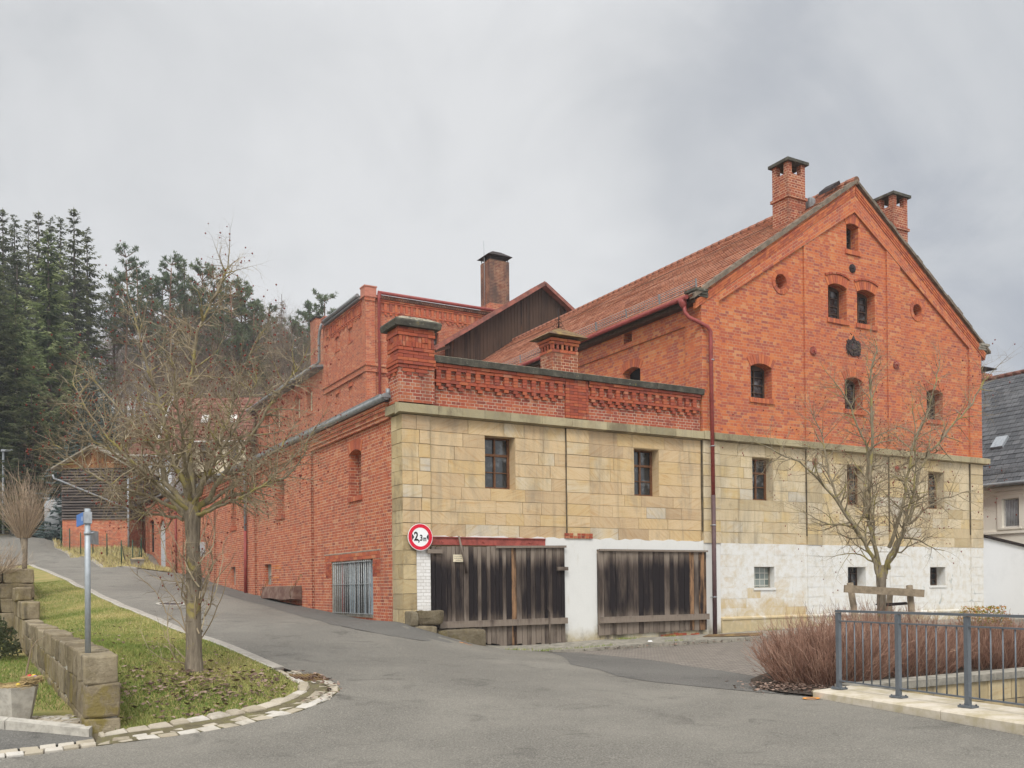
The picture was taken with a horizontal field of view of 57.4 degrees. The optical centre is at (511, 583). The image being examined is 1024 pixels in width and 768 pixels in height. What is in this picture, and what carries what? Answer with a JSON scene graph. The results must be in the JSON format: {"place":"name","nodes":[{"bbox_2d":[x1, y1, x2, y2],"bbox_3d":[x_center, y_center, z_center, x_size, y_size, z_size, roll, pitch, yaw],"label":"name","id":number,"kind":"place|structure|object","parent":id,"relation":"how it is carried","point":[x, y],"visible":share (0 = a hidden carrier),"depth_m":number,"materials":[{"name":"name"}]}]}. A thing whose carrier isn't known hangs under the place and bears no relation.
{"place":"outdoors","nodes":[
{"label":"outdoors","id":0,"kind":"place"},
{"bbox_2d":[0,643,76,719],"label":"lawn","id":1,"kind":"structure","parent":0,"point":[48,712],"depth_m":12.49,"materials":[{"name":"plant"}]},
{"bbox_2d":[0,616,21,658],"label":"evergreen bush","id":2,"kind":"object","parent":1,"relation":"on","point":[7,646],"visible":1,"depth_m":20.14,"materials":[{"name":"green plant"}]},
{"bbox_2d":[0,729,92,749],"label":"side drive","id":3,"kind":"structure","parent":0,"point":[11,739],"depth_m":9.81,"materials":[{"name":"concrete"}]},
{"bbox_2d":[31,714,80,723],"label":"sett paving","id":4,"kind":"structure","parent":0,"point":[66,718],"depth_m":10.62,"materials":[{"name":"stone"}]},
{"bbox_2d":[0,637,43,718],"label":"planter","id":5,"kind":"object","parent":4,"relation":"on","point":[17,700],"visible":0.94,"depth_m":10.48,"materials":[{"name":"concrete"}]},
{"bbox_2d":[53,538,172,571],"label":"grass bank","id":6,"kind":"structure","parent":0,"point":[136,553],"depth_m":49.16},
{"bbox_2d":[60,527,141,564],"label":"wire fence","id":7,"kind":"object","parent":6,"relation":"on","point":[70,546],"visible":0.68,"depth_m":47.66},
{"bbox_2d":[17,565,298,729],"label":"lawn","id":8,"kind":"structure","parent":0,"point":[40,576],"depth_m":13.42,"materials":[{"name":"plant"}]},
{"bbox_2d":[7,211,356,672],"bbox_3d":[-4.499,-1.978,13.135,4.624,6.652,4.436,0,0,-30],"label":"bare tree","id":9,"kind":"object","parent":8,"relation":"on","point":[189,506],"visible":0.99,"depth_m":12.99,"materials":[{"name":"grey plant"}]},
{"bbox_2d":[71,625,341,717],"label":"fallen leaves","id":10,"kind":"object","parent":8,"relation":"on","point":[217,686],"visible":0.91,"depth_m":12.28,"materials":[{"name":"plant"}]},
{"bbox_2d":[179,573,471,644],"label":"pavement","id":11,"kind":"structure","parent":0,"point":[393,628],"depth_m":22.10,"materials":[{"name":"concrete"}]},
{"bbox_2d":[417,625,436,632],"bbox_3d":[-2.118,1.146,21.524,0.737,0.372,0.481,0,0,-30],"label":"guard stone","id":12,"kind":"object","parent":11,"relation":"on","point":[431,628],"visible":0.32,"depth_m":21.43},
{"bbox_2d":[415,610,443,624],"bbox_3d":[-1.946,0.792,21.622,0.668,0.360,0.467,0,0,-30],"label":"guard stone","id":13,"kind":"object","parent":12,"relation":"on","point":[432,617],"visible":0.87,"depth_m":21.44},
{"bbox_2d":[437,628,485,645],"bbox_3d":[-1.246,1.366,22.018,1.282,0.590,0.462,0,0,-30],"label":"guard stone","id":14,"kind":"object","parent":11,"relation":"on","point":[474,636],"visible":0.48,"depth_m":21.92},
{"bbox_2d":[0,418,812,750],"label":"ground","id":15,"kind":"structure","parent":0,"point":[284,668],"depth_m":28.38,"materials":[{"name":"plant"}]},
{"bbox_2d":[0,416,17,532],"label":"thuja","id":16,"kind":"object","parent":15,"relation":"on","point":[5,443],"visible":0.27,"depth_m":61.74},
{"bbox_2d":[0,208,34,377],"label":"spruce tree","id":17,"kind":"object","parent":15,"relation":"on","point":[5,249],"visible":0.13,"depth_m":95.02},
{"bbox_2d":[5,220,36,384],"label":"spruce tree","id":18,"kind":"object","parent":15,"relation":"on","point":[28,244],"visible":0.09,"depth_m":99.96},
{"bbox_2d":[0,251,43,420],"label":"spruce tree","id":19,"kind":"object","parent":15,"relation":"on","point":[17,289],"visible":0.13,"depth_m":77.96,"materials":[{"name":"plant"}]},
{"bbox_2d":[0,214,45,401],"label":"spruce tree","id":20,"kind":"object","parent":15,"relation":"on","point":[14,225],"visible":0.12,"depth_m":97.05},
{"bbox_2d":[0,267,54,505],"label":"spruce tree","id":21,"kind":"object","parent":15,"relation":"on","point":[6,387],"visible":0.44,"depth_m":62.16,"materials":[{"name":"plant"}]},
{"bbox_2d":[0,449,58,534],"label":"bare shrub","id":22,"kind":"object","parent":15,"relation":"on","point":[35,530],"visible":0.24,"depth_m":58.68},
{"bbox_2d":[0,294,59,530],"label":"spruce tree","id":23,"kind":"object","parent":15,"relation":"on","point":[17,361],"visible":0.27,"depth_m":63.89,"materials":[{"name":"plant"}]},
{"bbox_2d":[0,383,62,535],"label":"spruce tree","id":24,"kind":"object","parent":15,"relation":"on","point":[29,429],"visible":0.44,"depth_m":59.70,"materials":[{"name":"plant"}]},
{"bbox_2d":[1,404,81,535],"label":"spruce tree","id":25,"kind":"object","parent":15,"relation":"on","point":[61,431],"visible":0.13,"depth_m":59.60,"materials":[{"name":"plant"}]},
{"bbox_2d":[18,211,70,407],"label":"spruce tree","id":26,"kind":"object","parent":15,"relation":"on","point":[32,273],"visible":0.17,"depth_m":95.79,"materials":[{"name":"plant"}]},
{"bbox_2d":[0,716,91,743],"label":"kerb","id":27,"kind":"structure","parent":15,"relation":"on","point":[23,724],"depth_m":10.04,"materials":[{"name":"concrete"}]},
{"bbox_2d":[3,230,104,493],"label":"spruce tree","id":28,"kind":"object","parent":15,"relation":"on","point":[47,320],"visible":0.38,"depth_m":69.78,"materials":[{"name":"plant"}]},
{"bbox_2d":[29,215,80,393],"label":"spruce tree","id":29,"kind":"object","parent":15,"relation":"on","point":[61,220],"visible":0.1,"depth_m":96.92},
{"bbox_2d":[0,568,120,741],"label":"garden wall","id":30,"kind":"structure","parent":15,"relation":"on","point":[83,683],"depth_m":12.43,"materials":[{"name":"stone"}]},
{"bbox_2d":[76,508,98,652],"bbox_3d":[-4.952,-0.021,10.953,0.205,1.660,0.645,0,0,-30],"label":"sign pole","id":31,"kind":"object","parent":30,"relation":"on","point":[84,518],"visible":0.98,"depth_m":10.67,"materials":[{"name":"metal"}]},
{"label":"planting bed","id":32,"kind":"structure","parent":30,"relation":"on","visible":0},
{"bbox_2d":[0,540,35,573],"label":"bare shrub","id":33,"kind":"object","parent":32,"relation":"on","point":[10,564],"visible":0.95,"depth_m":27.55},
{"bbox_2d":[0,460,73,568],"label":"pollard willow","id":34,"kind":"object","parent":32,"relation":"on","point":[25,527],"visible":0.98,"depth_m":28.18,"materials":[{"name":"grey plant"}]},
{"bbox_2d":[42,367,94,490],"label":"spruce tree","id":35,"kind":"object","parent":15,"relation":"on","point":[75,376],"visible":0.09,"depth_m":65.85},
{"bbox_2d":[34,421,115,540],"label":"blue spruce","id":36,"kind":"object","parent":15,"relation":"on","point":[55,532],"visible":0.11,"depth_m":56.27,"materials":[{"name":"plant"}]},
{"bbox_2d":[40,208,114,435],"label":"spruce tree","id":37,"kind":"object","parent":15,"relation":"on","point":[76,312],"visible":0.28,"depth_m":87.89,"materials":[{"name":"plant"}]},
{"bbox_2d":[68,361,115,447],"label":"blue spruce","id":38,"kind":"object","parent":15,"relation":"on","point":[94,386],"visible":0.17,"depth_m":63.84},
{"bbox_2d":[56,227,142,445],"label":"spruce tree","id":39,"kind":"object","parent":15,"relation":"on","point":[91,295],"visible":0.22,"depth_m":95.93,"materials":[{"name":"plant"}]},
{"bbox_2d":[51,444,160,549],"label":"clapboard shed","id":40,"kind":"structure","parent":15,"relation":"on","point":[70,512],"depth_m":52.00,"materials":[{"name":"wood"}]},
{"bbox_2d":[90,392,126,452],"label":"blue spruce","id":41,"kind":"object","parent":15,"relation":"on","point":[106,405],"visible":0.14,"depth_m":61.90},
{"bbox_2d":[83,272,135,450],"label":"pine tree","id":42,"kind":"object","parent":15,"relation":"on","point":[117,344],"visible":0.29,"depth_m":100.77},
{"bbox_2d":[96,242,150,448],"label":"pine tree","id":43,"kind":"object","parent":15,"relation":"on","point":[126,264],"visible":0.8,"depth_m":97.56,"materials":[{"name":"plant"}]},
{"bbox_2d":[108,260,166,422],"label":"pine tree","id":44,"kind":"object","parent":15,"relation":"on","point":[143,282],"visible":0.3,"depth_m":101.96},
{"bbox_2d":[111,317,165,438],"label":"bare tree","id":45,"kind":"object","parent":15,"relation":"on","point":[143,381],"visible":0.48,"depth_m":92.87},
{"bbox_2d":[121,276,182,428],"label":"pine tree","id":46,"kind":"object","parent":15,"relation":"on","point":[145,289],"visible":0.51,"depth_m":98.71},
{"bbox_2d":[115,305,193,422],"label":"bare tree","id":47,"kind":"object","parent":15,"relation":"on","point":[156,368],"visible":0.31,"depth_m":98.51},
{"bbox_2d":[31,564,283,670],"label":"kerb","id":48,"kind":"structure","parent":15,"relation":"on","point":[276,666],"depth_m":19.66,"materials":[{"name":"stone"}]},
{"bbox_2d":[133,274,184,405],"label":"pine tree","id":49,"kind":"object","parent":15,"relation":"on","point":[158,295],"visible":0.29,"depth_m":99.60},
{"bbox_2d":[129,439,193,492],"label":"brown house","id":50,"kind":"structure","parent":15,"relation":"on","point":[157,446],"depth_m":58.36,"materials":[{"name":"red tile"}]},
{"bbox_2d":[0,670,337,757],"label":"cobble border","id":51,"kind":"object","parent":15,"relation":"on","point":[303,687],"visible":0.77,"depth_m":10.69,"materials":[{"name":"stone"}]},
{"bbox_2d":[96,671,339,745],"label":"gutter soil","id":52,"kind":"structure","parent":51,"relation":"on","point":[225,720],"depth_m":10.91,"materials":[{"name":"soil"}]},
{"bbox_2d":[138,251,201,391],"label":"pine tree","id":53,"kind":"object","parent":15,"relation":"on","point":[166,274],"visible":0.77,"depth_m":96.80,"materials":[{"name":"plant"}]},
{"bbox_2d":[135,292,217,411],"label":"bare tree","id":54,"kind":"object","parent":15,"relation":"on","point":[180,359],"visible":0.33,"depth_m":95.43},
{"bbox_2d":[148,258,208,394],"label":"pine tree","id":55,"kind":"object","parent":15,"relation":"on","point":[176,280],"visible":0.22,"depth_m":100.51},
{"bbox_2d":[172,258,228,397],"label":"pine tree","id":56,"kind":"object","parent":15,"relation":"on","point":[195,267],"visible":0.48,"depth_m":98.03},
{"bbox_2d":[175,288,239,397],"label":"bare tree","id":57,"kind":"object","parent":15,"relation":"on","point":[207,357],"visible":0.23,"depth_m":96.59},
{"bbox_2d":[181,264,235,365],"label":"pine tree","id":58,"kind":"object","parent":15,"relation":"on","point":[204,302],"visible":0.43,"depth_m":97.32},
{"bbox_2d":[158,396,260,481],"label":"cream house","id":59,"kind":"structure","parent":15,"relation":"on","point":[250,414],"depth_m":62.41,"materials":[{"name":"red tile"}]},
{"bbox_2d":[188,318,247,397],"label":"bare tree","id":60,"kind":"object","parent":15,"relation":"on","point":[216,368],"visible":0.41,"depth_m":94.60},
{"bbox_2d":[190,291,259,397],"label":"bare tree","id":61,"kind":"object","parent":15,"relation":"on","point":[223,351],"visible":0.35,"depth_m":95.29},
{"bbox_2d":[198,278,263,394],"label":"pine tree","id":62,"kind":"object","parent":15,"relation":"on","point":[229,320],"visible":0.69,"depth_m":95.47,"materials":[{"name":"plant"}]},
{"bbox_2d":[215,277,267,389],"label":"pine tree","id":63,"kind":"object","parent":15,"relation":"on","point":[246,287],"visible":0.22,"depth_m":98.31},
{"bbox_2d":[212,288,278,396],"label":"pine tree","id":64,"kind":"object","parent":15,"relation":"on","point":[249,292],"visible":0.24,"depth_m":97.77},
{"bbox_2d":[226,300,281,393],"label":"pine tree","id":65,"kind":"object","parent":15,"relation":"on","point":[256,308],"visible":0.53,"depth_m":95.37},
{"bbox_2d":[140,388,393,620],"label":"brick wing","id":66,"kind":"structure","parent":15,"relation":"on","point":[329,540],"depth_m":26.39,"materials":[{"name":"brick"}]},
{"bbox_2d":[260,574,301,599],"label":"hanging beam","id":67,"kind":"structure","parent":66,"relation":"attached to","point":[293,592],"depth_m":28.87,"materials":[{"name":"wood"}]},
{"bbox_2d":[324,549,380,617],"bbox_3d":[-4.181,0.027,24.620,0.277,1.680,4.250,0,0,-30],"label":"grilled window","id":68,"kind":"structure","parent":66,"relation":"in","point":[352,581],"depth_m":24.59,"materials":[{"name":"metal"}]},
{"bbox_2d":[347,438,362,502],"bbox_3d":[-3.972,-2.937,24.303,0.305,1.620,1.140,0,0,-30],"label":"blind window","id":69,"kind":"structure","parent":66,"relation":"in","point":[356,443],"depth_m":24.38,"materials":[{"name":"brick"}]},
{"bbox_2d":[233,316,302,394],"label":"bare tree","id":70,"kind":"object","parent":15,"relation":"on","point":[269,367],"visible":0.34,"depth_m":91.01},
{"bbox_2d":[240,296,310,392],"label":"bare tree","id":71,"kind":"object","parent":15,"relation":"on","point":[304,364],"visible":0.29,"depth_m":93.24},
{"bbox_2d":[245,311,323,454],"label":"brick wing","id":72,"kind":"structure","parent":15,"relation":"on","point":[314,321],"depth_m":55.79,"materials":[{"name":"brick"}]},
{"bbox_2d":[265,299,310,389],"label":"bare tree","id":73,"kind":"object","parent":15,"relation":"on","point":[286,361],"visible":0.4,"depth_m":92.84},
{"bbox_2d":[296,288,336,358],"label":"pine tree","id":74,"kind":"object","parent":15,"relation":"on","point":[321,299],"visible":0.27,"depth_m":101.27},
{"bbox_2d":[316,241,512,420],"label":"brick tower block","id":75,"kind":"structure","parent":15,"relation":"on","point":[355,341],"depth_m":47.08,"materials":[{"name":"brick"}]},
{"bbox_2d":[380,308,720,645],"bbox_3d":[0.498,-2.725,25.715,9.890,8.950,4.720,0,0,-30],"label":"sandstone annex","id":76,"kind":"object","parent":15,"relation":"on","point":[558,494],"visible":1,"depth_m":23.45,"materials":[{"name":"beige"}]},
{"bbox_2d":[408,524,432,550],"bbox_3d":[-2.155,-1.068,21.674,0.624,0.624,0.156,0,0,-30],"label":"traffic sign","id":77,"kind":"object","parent":76,"relation":"attached to","point":[420,537],"visible":1,"depth_m":21.61,"materials":[{"name":"metal"}]},
{"bbox_2d":[485,438,509,488],"bbox_3d":[-0.443,-2.941,23.122,0.840,1.280,0.064,0,0,-30],"label":"window","id":78,"kind":"structure","parent":76,"relation":"in","point":[497,475],"depth_m":23.17,"materials":[{"name":"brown wood"}]},
{"bbox_2d":[427,545,567,645],"bbox_3d":[-0.263,0.317,22.688,3.891,2.517,0.184,0,0,-30],"label":"garage door","id":79,"kind":"structure","parent":76,"relation":"in","point":[516,594],"depth_m":22.78,"materials":[{"name":"brown wood"}]},
{"bbox_2d":[634,450,651,495],"bbox_3d":[3.455,-2.964,25.361,0.830,1.260,0.064,0,0,-30],"label":"window","id":80,"kind":"structure","parent":76,"relation":"in","point":[642,459],"depth_m":25.43,"materials":[{"name":"brown wood"}]},
{"bbox_2d":[597,549,709,635],"bbox_3d":[3.846,0.222,25.060,3.680,2.244,0.144,0,0,-30],"label":"garage door","id":81,"kind":"structure","parent":76,"relation":"in","point":[641,591],"depth_m":25.01,"materials":[{"name":"brown wood"}]},
{"bbox_2d":[398,156,990,633],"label":"gabled brick building","id":82,"kind":"structure","parent":15,"relation":"on","point":[742,324],"depth_m":28.73,"materials":[{"name":"red"}]},
{"bbox_2d":[434,281,574,360],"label":"timber loft","id":83,"kind":"structure","parent":82,"relation":"on","point":[487,335],"depth_m":47.39,"materials":[{"name":"brown wood"}]},
{"bbox_2d":[752,459,765,500],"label":"window","id":84,"kind":"structure","parent":82,"relation":"in","point":[759,485],"depth_m":27.57,"materials":[{"name":"brown wood"}]},
{"bbox_2d":[747,354,774,404],"bbox_3d":[7.187,-5.952,27.382,1.132,1.430,0.410,0,0,-30],"label":"window","id":85,"kind":"structure","parent":82,"relation":"in","point":[757,374],"depth_m":27.48,"materials":[{"name":"brick"}]},
{"bbox_2d":[754,567,769,587],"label":"window","id":86,"kind":"structure","parent":82,"relation":"in","point":[761,575],"depth_m":27.44,"materials":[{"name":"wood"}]},
{"bbox_2d":[824,272,850,325],"bbox_3d":[9.970,-8.796,29.009,1.120,1.588,0.410,0,0,-30],"label":"window","id":87,"kind":"structure","parent":82,"relation":"in","point":[833,295],"depth_m":29.06,"materials":[{"name":"brick"}]},
{"bbox_2d":[844,213,861,256],"bbox_3d":[10.563,-10.902,29.371,0.877,1.310,0.410,0,0,-30],"label":"window frame","id":88,"kind":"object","parent":82,"relation":"in","point":[852,219],"depth_m":29.29,"materials":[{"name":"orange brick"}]},
{"bbox_2d":[841,368,865,415],"bbox_3d":[10.595,-5.982,29.339,1.117,1.430,0.410,0,0,-30],"label":"window","id":89,"kind":"structure","parent":82,"relation":"in","point":[851,385],"depth_m":29.41,"materials":[{"name":"brick"}]},
{"bbox_2d":[854,278,878,330],"bbox_3d":[11.097,-8.806,29.657,1.120,1.588,0.410,0,0,-30],"label":"window","id":90,"kind":"structure","parent":82,"relation":"in","point":[862,285],"depth_m":29.71,"materials":[{"name":"brick"}]},
{"bbox_2d":[486,617,1022,650],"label":"concrete apron","id":91,"kind":"object","parent":15,"relation":"on","point":[580,644],"visible":0.45,"depth_m":23.77,"materials":[{"name":"concrete"}]},
{"bbox_2d":[549,618,1023,651],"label":"kerb","id":92,"kind":"structure","parent":15,"relation":"on","point":[667,643],"depth_m":23.17,"materials":[{"name":"concrete"}]},
{"bbox_2d":[750,664,1017,694],"bbox_3d":[11.860,1.380,19.898,20.720,0.183,4.850,0,0,-30],"label":"planting bed","id":93,"kind":"object","parent":15,"relation":"on","point":[808,692],"visible":0.09,"depth_m":14.62,"materials":[{"name":"soil"}]},
{"bbox_2d":[605,636,832,693],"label":"fallen leaves","id":94,"kind":"object","parent":93,"relation":"on","point":[791,685],"visible":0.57,"depth_m":13.64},
{"bbox_2d":[743,598,915,686],"bbox_3d":[4.800,0.875,14.463,2.516,1.354,2.721,0,0,-30],"label":"twiggy shrub","id":95,"kind":"object","parent":93,"relation":"on","point":[804,656],"visible":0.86,"depth_m":13.97,"materials":[{"name":"plant"}]},
{"bbox_2d":[797,596,937,641],"bbox_3d":[6.901,0.813,18.209,3.202,1.420,2.222,0,0,-30],"label":"twiggy shrub","id":96,"kind":"object","parent":93,"relation":"on","point":[860,606],"visible":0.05,"depth_m":18.16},
{"bbox_2d":[716,299,1021,632],"bbox_3d":[6.364,-1.784,16.563,5.175,6.723,3.995,0,0,-42],"label":"bare tree","id":97,"kind":"object","parent":93,"relation":"on","point":[880,570],"visible":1,"depth_m":16.64,"materials":[{"name":"grey plant"}]},
{"bbox_2d":[844,582,924,634],"bbox_3d":[6.755,0.866,16.568,1.996,1.778,1.042,0,0,-42],"label":"tree stake frame","id":98,"kind":"object","parent":93,"relation":"on","point":[909,591],"visible":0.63,"depth_m":16.27,"materials":[{"name":"wood"}]},
{"bbox_2d":[808,598,981,676],"bbox_3d":[6.383,0.859,15.895,3.043,1.348,2.848,-1,0,1],"label":"twiggy shrub","id":99,"kind":"object","parent":93,"relation":"on","point":[931,656],"visible":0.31,"depth_m":15.22,"materials":[{"name":"plant"}]},
{"bbox_2d":[924,605,1023,669],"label":"twiggy shrub","id":100,"kind":"object","parent":93,"relation":"on","point":[1009,651],"visible":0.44,"depth_m":16.09,"materials":[{"name":"plant"}]},
{"bbox_2d":[957,605,1010,643],"bbox_3d":[9.118,0.946,18.076,1.264,1.062,0.980,0,0,-30],"label":"leafy shrub","id":101,"kind":"object","parent":93,"relation":"on","point":[974,610],"visible":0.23,"depth_m":18.02,"materials":[{"name":"yellow plant"}]},
{"bbox_2d":[813,686,1023,734],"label":"bridge slab","id":102,"kind":"structure","parent":15,"relation":"on","point":[1008,719],"depth_m":11.01,"materials":[{"name":"concrete"}]},
{"bbox_2d":[831,610,1023,707],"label":"railing","id":103,"kind":"object","parent":102,"relation":"on","point":[967,696],"visible":1,"depth_m":11.30,"materials":[{"name":"metal"}]},
{"bbox_2d":[835,667,1023,707],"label":"channel wall","id":104,"kind":"structure","parent":15,"relation":"on","point":[1009,686],"depth_m":14.41,"materials":[{"name":"concrete"}]},
{"bbox_2d":[981,366,1023,543],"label":"slate roofed house","id":105,"kind":"structure","parent":15,"relation":"on","point":[1003,441],"depth_m":36.94,"materials":[{"name":"white stone"}]},
{"bbox_2d":[994,492,1023,529],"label":"window","id":106,"kind":"structure","parent":105,"relation":"in","point":[1014,506],"depth_m":36.00,"materials":[{"name":"white wood"}]},
{"bbox_2d":[983,534,1023,614],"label":"white yard wall","id":107,"kind":"structure","parent":15,"relation":"on","point":[1003,563],"depth_m":33.69,"materials":[{"name":"paint"}]},
{"bbox_2d":[0,531,1023,767],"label":"road","id":108,"kind":"structure","parent":0,"point":[398,702],"depth_m":10.83,"materials":[{"name":"asphalt"}]},
{"bbox_2d":[44,498,61,536],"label":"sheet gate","id":109,"kind":"structure","parent":108,"relation":"on","point":[51,520],"depth_m":57.83,"materials":[{"name":"grey metal"}]},
{"bbox_2d":[551,652,803,695],"bbox_3d":[2.373,1.536,17.005,2.248,0.105,8.952,-1,0,-19],"label":"road patch","id":110,"kind":"object","parent":108,"relation":"on","point":[649,670],"visible":0.92,"depth_m":16.14,"materials":[{"name":"asphalt"}]},
{"bbox_2d":[0,0,1023,418],"label":"sky","id":111,"kind":"structure","parent":0,"point":[595,146],"materials":[{"name":"grey"}]},
{"bbox_2d":[568,622,1023,675],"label":"paved yard","id":112,"kind":"structure","parent":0,"point":[728,656],"depth_m":20.23,"materials":[{"name":"asphalt"}]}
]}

